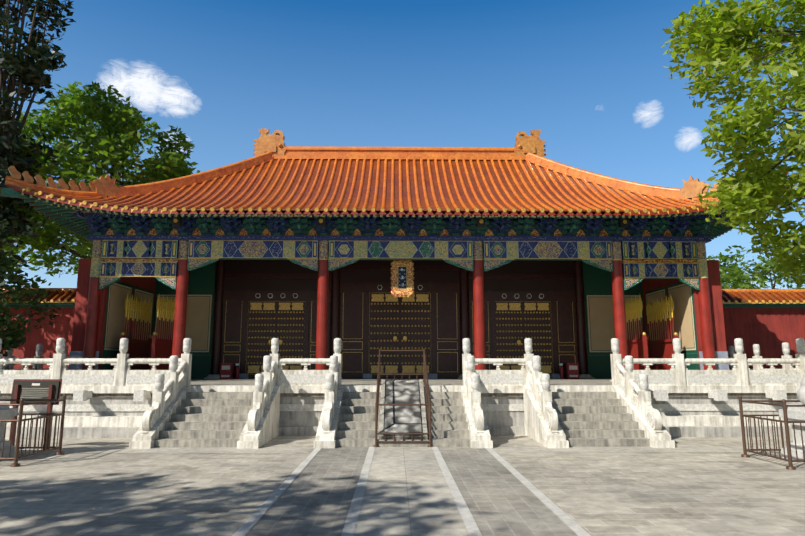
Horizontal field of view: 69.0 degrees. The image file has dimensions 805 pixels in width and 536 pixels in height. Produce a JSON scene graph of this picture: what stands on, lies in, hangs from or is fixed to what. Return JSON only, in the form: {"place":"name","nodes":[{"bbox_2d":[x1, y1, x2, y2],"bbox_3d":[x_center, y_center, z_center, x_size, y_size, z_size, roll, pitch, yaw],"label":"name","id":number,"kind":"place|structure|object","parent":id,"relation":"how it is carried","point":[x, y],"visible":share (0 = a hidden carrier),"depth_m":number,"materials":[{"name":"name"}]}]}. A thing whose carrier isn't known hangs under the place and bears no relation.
{"place":"outdoors","nodes":[
{"label":"outdoors","id":0,"kind":"place"},
{"bbox_2d":[7,159,787,236],"bbox_3d":[-0.100,-2.726,24.704,24.600,3.970,12.360,0,-9,-1],"label":"roof base","id":1,"kind":"object","parent":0,"point":[380,191],"visible":0.25,"depth_m":21.43,"materials":[{"name":"orange tile"}]},
{"bbox_2d":[19,446,780,535],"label":"path","id":2,"kind":"structure","parent":0,"point":[402,491],"depth_m":8.59,"materials":[{"name":"stone"}]},
{"bbox_2d":[0,435,804,535],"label":"ground","id":3,"kind":"structure","parent":0,"point":[591,494],"depth_m":8.97,"materials":[{"name":"grey stone"}]},
{"bbox_2d":[0,391,18,457],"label":"lion","id":4,"kind":"object","parent":3,"relation":"on","point":[7,413],"visible":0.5,"depth_m":12.02},
{"bbox_2d":[0,251,60,356],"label":"tree","id":5,"kind":"object","parent":3,"relation":"on","point":[9,336],"visible":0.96,"depth_m":17.48,"materials":[{"name":"green plant"}]},
{"bbox_2d":[0,395,66,466],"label":"fence","id":6,"kind":"object","parent":3,"relation":"on","point":[19,421],"visible":0.96,"depth_m":11.78,"materials":[{"name":"brown metal"}]},
{"bbox_2d":[9,379,62,450],"bbox_3d":[-8.275,3.275,13.109,1.200,1.539,0.128,-1,-9,7],"label":"info sign","id":7,"kind":"object","parent":3,"relation":"on","point":[36,388],"visible":0.83,"depth_m":13.17,"materials":[{"name":"brown wood"}]},
{"bbox_2d":[0,0,75,303],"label":"tall dark tree","id":8,"kind":"object","parent":3,"relation":"on","point":[27,71],"visible":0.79,"depth_m":23.82,"materials":[{"name":"green plant"}]},
{"bbox_2d":[0,130,100,276],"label":"tree","id":9,"kind":"object","parent":3,"relation":"on","point":[24,254],"visible":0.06,"depth_m":32.79,"materials":[{"name":"green plant"}]},
{"bbox_2d":[0,81,199,277],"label":"tree","id":10,"kind":"object","parent":3,"relation":"on","point":[114,137],"visible":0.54,"depth_m":26.73,"materials":[{"name":"green plant"}]},
{"bbox_2d":[0,379,801,437],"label":"terrace","id":11,"kind":"structure","parent":3,"relation":"on","point":[684,411],"depth_m":15.88,"materials":[{"name":"stone"}]},
{"bbox_2d":[68,259,728,378],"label":"bay walls","id":12,"kind":"structure","parent":11,"relation":"on","point":[599,314],"depth_m":22.91,"materials":[{"name":"paint"}]},
{"bbox_2d":[87,235,711,289],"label":"painted beams","id":13,"kind":"structure","parent":12,"relation":"attached to","point":[116,258],"depth_m":19.93,"materials":[{"name":"blue paint"}]},
{"bbox_2d":[72,210,725,235],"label":"bracket sets","id":14,"kind":"object","parent":13,"relation":"on","point":[114,224],"visible":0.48,"depth_m":20.04,"materials":[{"name":"green paint"}]},
{"bbox_2d":[0,187,802,239],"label":"roof eaves","id":15,"kind":"object","parent":14,"relation":"on","point":[84,230],"visible":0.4,"depth_m":19.16,"materials":[{"name":"orange ceramic"}]},
{"bbox_2d":[22,158,786,214],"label":"roof tiles","id":16,"kind":"object","parent":14,"relation":"on","point":[85,199],"visible":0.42,"depth_m":20.99,"materials":[{"name":"orange tile"}]},
{"bbox_2d":[4,128,790,200],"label":"roof ridges","id":17,"kind":"object","parent":16,"relation":"on","point":[269,147],"visible":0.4,"depth_m":24.02,"materials":[{"name":"ceramic"}]},
{"bbox_2d":[391,260,413,297],"bbox_3d":[-0.004,0.346,20.153,0.816,1.371,0.290,0,-9,-1],"label":"plaque","id":18,"kind":"object","parent":13,"relation":"hanging from","point":[402,278],"visible":0.98,"depth_m":20.10,"materials":[{"name":"gold metal"}]},
{"bbox_2d":[82,259,715,380],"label":"columns","id":19,"kind":"structure","parent":11,"relation":"on","point":[180,313],"depth_m":19.76,"materials":[{"name":"wood"}]},
{"bbox_2d":[119,293,678,369],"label":"halberd racks","id":20,"kind":"object","parent":11,"relation":"on","point":[153,346],"visible":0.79,"depth_m":21.16,"materials":[{"name":"red wood"}]},
{"bbox_2d":[221,260,577,378],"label":"doors","id":21,"kind":"structure","parent":11,"relation":"on","point":[265,302],"depth_m":23.86,"materials":[{"name":"red wood"}]},
{"bbox_2d":[171,216,628,378],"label":"lamps and cabinets","id":22,"kind":"object","parent":11,"relation":"on","point":[227,370],"visible":0.9,"depth_m":22.65,"materials":[{"name":"black"}]},
{"bbox_2d":[0,338,804,432],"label":"balustrade","id":23,"kind":"object","parent":11,"relation":"on","point":[175,379],"visible":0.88,"depth_m":15.99,"materials":[{"name":"stone"}]},
{"bbox_2d":[129,379,674,448],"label":"stairs","id":24,"kind":"structure","parent":3,"relation":"on","point":[613,418],"depth_m":14.22,"materials":[{"name":"stone"}]},
{"bbox_2d":[0,288,804,368],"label":"courtyard walls","id":25,"kind":"structure","parent":3,"relation":"on","point":[769,321],"depth_m":23.91,"materials":[{"name":"red paint"},{"name":"plaster"},{"name":"glazed tile"}]},
{"bbox_2d":[373,349,432,446],"bbox_3d":[0.002,3.179,14.881,1.373,2.300,2.720,0,-9,-1],"label":"ramp railing","id":26,"kind":"object","parent":3,"relation":"on","point":[425,383],"visible":0.9,"depth_m":13.56,"materials":[{"name":"brown metal"}]},
{"bbox_2d":[661,0,804,289],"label":"tree","id":27,"kind":"object","parent":3,"relation":"on","point":[757,184],"visible":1,"depth_m":14.54,"materials":[{"name":"green plant"}]},
{"bbox_2d":[713,259,756,288],"bbox_3d":[16.622,3.306,36.033,9.987,8.911,8.201,0,-9,-1],"label":"tree","id":28,"kind":"object","parent":3,"relation":"on","point":[729,277],"visible":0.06,"depth_m":33.61,"materials":[{"name":"green plant"}]},
{"bbox_2d":[707,245,804,288],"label":"tree","id":29,"kind":"object","parent":3,"relation":"on","point":[759,277],"visible":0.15,"depth_m":39.25,"materials":[{"name":"green plant"}]},
{"bbox_2d":[738,395,804,469],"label":"fence","id":30,"kind":"object","parent":3,"relation":"on","point":[787,434],"visible":0.92,"depth_m":11.42,"materials":[{"name":"brown metal"}]},
{"bbox_2d":[779,373,804,462],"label":"lion","id":31,"kind":"object","parent":3,"relation":"on","point":[795,413],"visible":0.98,"depth_m":11.69},
{"bbox_2d":[0,0,804,288],"label":"sky","id":32,"kind":"structure","parent":0,"point":[589,75],"materials":[{"name":"blue"}]}
]}

